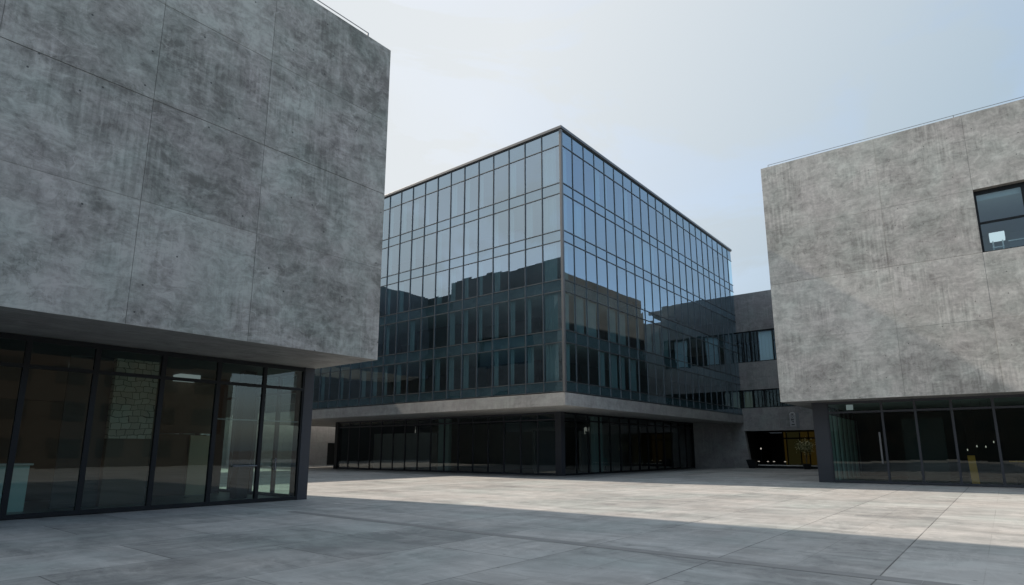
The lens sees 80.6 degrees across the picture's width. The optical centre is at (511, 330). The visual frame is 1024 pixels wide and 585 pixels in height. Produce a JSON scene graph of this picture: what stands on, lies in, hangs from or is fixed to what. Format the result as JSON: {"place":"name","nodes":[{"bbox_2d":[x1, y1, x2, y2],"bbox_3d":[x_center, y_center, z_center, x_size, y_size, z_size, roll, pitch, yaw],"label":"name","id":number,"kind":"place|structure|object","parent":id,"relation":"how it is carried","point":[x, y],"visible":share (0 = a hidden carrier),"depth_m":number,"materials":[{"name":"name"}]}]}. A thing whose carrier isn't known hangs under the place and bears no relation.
{"place":"outdoors","nodes":[
{"label":"outdoors","id":0,"kind":"place"},
{"bbox_2d":[0,0,390,519],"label":"concrete building","id":1,"kind":"structure","parent":0,"point":[192,192],"depth_m":16.16,"materials":[{"name":"concrete"}]},
{"bbox_2d":[0,463,33,511],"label":"reception desk","id":2,"kind":"object","parent":1,"relation":"on","point":[17,494],"visible":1,"depth_m":15.72,"materials":[{"name":"teal glass"}]},
{"bbox_2d":[184,435,209,494],"bbox_3d":[-11.396,4.872,21.922,0.080,2.095,0.750,-9,-14,38],"label":"inner door","id":3,"kind":"structure","parent":1,"relation":"in","point":[198,450],"depth_m":21.85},
{"bbox_2d":[0,465,1023,584],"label":"pavement","id":4,"kind":"structure","parent":0,"point":[960,535],"depth_m":11.65,"materials":[{"name":"concrete"}]},
{"bbox_2d":[175,385,235,434],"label":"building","id":5,"kind":"structure","parent":4,"relation":"on","point":[230,403],"depth_m":76.58,"materials":[{"name":"concrete"}]},
{"bbox_2d":[201,418,415,467],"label":"plaza wall","id":6,"kind":"structure","parent":4,"relation":"on","point":[322,440],"depth_m":61.34,"materials":[{"name":"concrete"}]},
{"bbox_2d":[327,443,333,464],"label":"door","id":7,"kind":"structure","parent":6,"relation":"in","point":[330,450],"depth_m":65.49,"materials":[{"name":"metal"}]},
{"bbox_2d":[231,125,743,475],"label":"glass office","id":8,"kind":"structure","parent":4,"relation":"on","point":[557,300],"depth_m":43.35,"materials":[{"name":"blue glass"}]},
{"bbox_2d":[715,251,741,407],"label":"window","id":9,"kind":"structure","parent":8,"relation":"in","point":[722,259],"depth_m":56.37,"materials":[{"name":"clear glass"}]},
{"bbox_2d":[288,511,959,584],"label":"drainage strip","id":10,"kind":"object","parent":4,"relation":"on","point":[905,580],"visible":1,"depth_m":9.39,"materials":[{"name":"stone"}]},
{"bbox_2d":[693,423,734,467],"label":"concrete wall","id":11,"kind":"structure","parent":4,"relation":"on","point":[713,446],"depth_m":54.95,"materials":[{"name":"grey concrete"}]},
{"bbox_2d":[746,459,757,467],"bbox_3d":[21.472,11.920,54.005,0.826,0.765,0.678,-9,-14,38],"label":"planter box","id":12,"kind":"object","parent":4,"relation":"on","point":[751,463],"visible":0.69,"depth_m":53.79,"materials":[{"name":"metal"}]},
{"bbox_2d":[803,464,810,468],"bbox_3d":[24.908,11.475,50.942,0.702,0.450,0.720,-9,-14,38],"label":"planter","id":13,"kind":"object","parent":4,"relation":"on","point":[806,466],"visible":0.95,"depth_m":50.70,"materials":[{"name":"metal"}]},
{"bbox_2d":[794,438,815,463],"bbox_3d":[24.939,10.127,51.256,1.863,2.309,1.728,-5,-12,23],"label":"flowering shrub","id":14,"kind":"object","parent":13,"relation":"in","point":[806,447],"visible":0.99,"depth_m":51.15,"materials":[{"name":"green plant"}]},
{"bbox_2d":[761,96,1023,487],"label":"concrete block","id":15,"kind":"structure","parent":4,"relation":"on","point":[897,286],"depth_m":29.23,"materials":[{"name":"concrete"}]},
{"bbox_2d":[965,454,979,483],"bbox_3d":[21.763,6.539,28.480,0.420,1.360,0.320,-9,-14,38],"label":"amber stand","id":16,"kind":"object","parent":15,"relation":"on","point":[973,469],"visible":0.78,"depth_m":28.40,"materials":[{"name":"metal"}]},
{"bbox_2d":[989,231,1004,249],"bbox_3d":[21.726,-3.915,26.982,0.540,0.930,0.400,-9,-14,38],"label":"white chair","id":17,"kind":"object","parent":15,"relation":"on","point":[996,236],"visible":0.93,"depth_m":26.90,"materials":[{"name":"white paint"}]},
{"bbox_2d":[973,182,1023,251],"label":"window","id":18,"kind":"structure","parent":15,"relation":"in","point":[1021,184],"depth_m":26.98,"materials":[{"name":"metal"}]},
{"bbox_2d":[1009,461,1023,484],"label":"bar table","id":19,"kind":"object","parent":15,"relation":"on","point":[1017,472],"visible":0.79,"depth_m":27.42,"materials":[{"name":"metal"}]},
{"bbox_2d":[314,0,1023,294],"label":"sky","id":20,"kind":"structure","parent":0,"point":[691,99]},
{"bbox_2d":[730,290,848,468],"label":"back building","id":21,"kind":"structure","parent":0,"point":[769,430],"depth_m":55.93,"materials":[{"name":"concrete"}]},
{"bbox_2d":[742,331,751,362],"bbox_3d":[21.996,1.525,56.377,0.700,2.920,0.100,-9,-14,38],"label":"window","id":22,"kind":"structure","parent":21,"relation":"in","point":[746,331],"depth_m":56.45,"materials":[{"name":"metal"}]},
{"bbox_2d":[742,390,753,407],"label":"window","id":23,"kind":"structure","parent":21,"relation":"in","point":[742,390],"depth_m":55.73,"materials":[{"name":"metal"}]},
{"bbox_2d":[750,330,758,361],"bbox_3d":[22.503,1.446,55.978,0.600,2.920,0.100,-9,-14,38],"label":"window","id":24,"kind":"structure","parent":21,"relation":"in","point":[755,330],"depth_m":56.01,"materials":[{"name":"metal"}]},
{"bbox_2d":[752,389,764,407],"bbox_3d":[22.503,6.199,55.038,1.000,1.650,0.100,-9,-14,38],"label":"window","id":25,"kind":"structure","parent":21,"relation":"in","point":[758,389],"depth_m":55.04,"materials":[{"name":"glass"}]},
{"bbox_2d":[757,329,773,360],"bbox_3d":[23.263,1.328,55.379,1.350,2.920,0.100,-9,-14,38],"label":"window","id":26,"kind":"structure","parent":21,"relation":"in","point":[763,329],"depth_m":55.59,"materials":[{"name":"glass"}]},
{"bbox_2d":[764,388,782,406],"bbox_3d":[23.478,6.047,54.270,1.500,1.650,0.100,-9,-14,38],"label":"window","id":27,"kind":"structure","parent":21,"relation":"in","point":[775,388],"depth_m":54.42,"materials":[{"name":"glass"}]},
{"bbox_2d":[772,328,776,359],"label":"window","id":28,"kind":"structure","parent":21,"relation":"in","point":[772,328],"depth_m":54.90,"materials":[{"name":"metal"}]},
{"bbox_2d":[782,432,787,464],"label":"lit window","id":29,"kind":"structure","parent":21,"relation":"in","point":[783,433],"depth_m":57.63,"materials":[{"name":"glass"}]},
{"bbox_2d":[785,432,801,464],"bbox_3d":[26.667,11.142,57.150,1.200,3.070,0.200,-9,-14,38],"label":"lit window","id":30,"kind":"structure","parent":21,"relation":"in","point":[794,458],"depth_m":57.19,"materials":[{"name":"glass"}]},
{"bbox_2d":[789,412,799,427],"bbox_3d":[24.670,7.819,52.714,0.760,1.410,0.085,-9,-14,38],"label":"wall sign","id":31,"kind":"object","parent":21,"relation":"attached to","point":[794,420],"visible":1,"depth_m":52.70,"materials":[{"name":"grey metal"}]},
{"bbox_2d":[799,432,809,464],"bbox_3d":[27.427,11.024,56.551,0.750,3.070,0.200,-9,-14,38],"label":"lit window","id":32,"kind":"structure","parent":21,"relation":"in","point":[803,435],"depth_m":56.59,"materials":[{"name":"glass"}]},
{"bbox_2d":[807,432,817,464],"bbox_3d":[28.012,10.933,56.090,0.750,3.070,0.200,-9,-14,38],"label":"lit window","id":33,"kind":"structure","parent":21,"relation":"in","point":[811,435],"depth_m":56.12,"materials":[{"name":"glass"}]},
{"bbox_2d":[1008,238,1023,247],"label":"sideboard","id":34,"kind":"object","parent":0,"point":[1016,242],"visible":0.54,"depth_m":26.61,"materials":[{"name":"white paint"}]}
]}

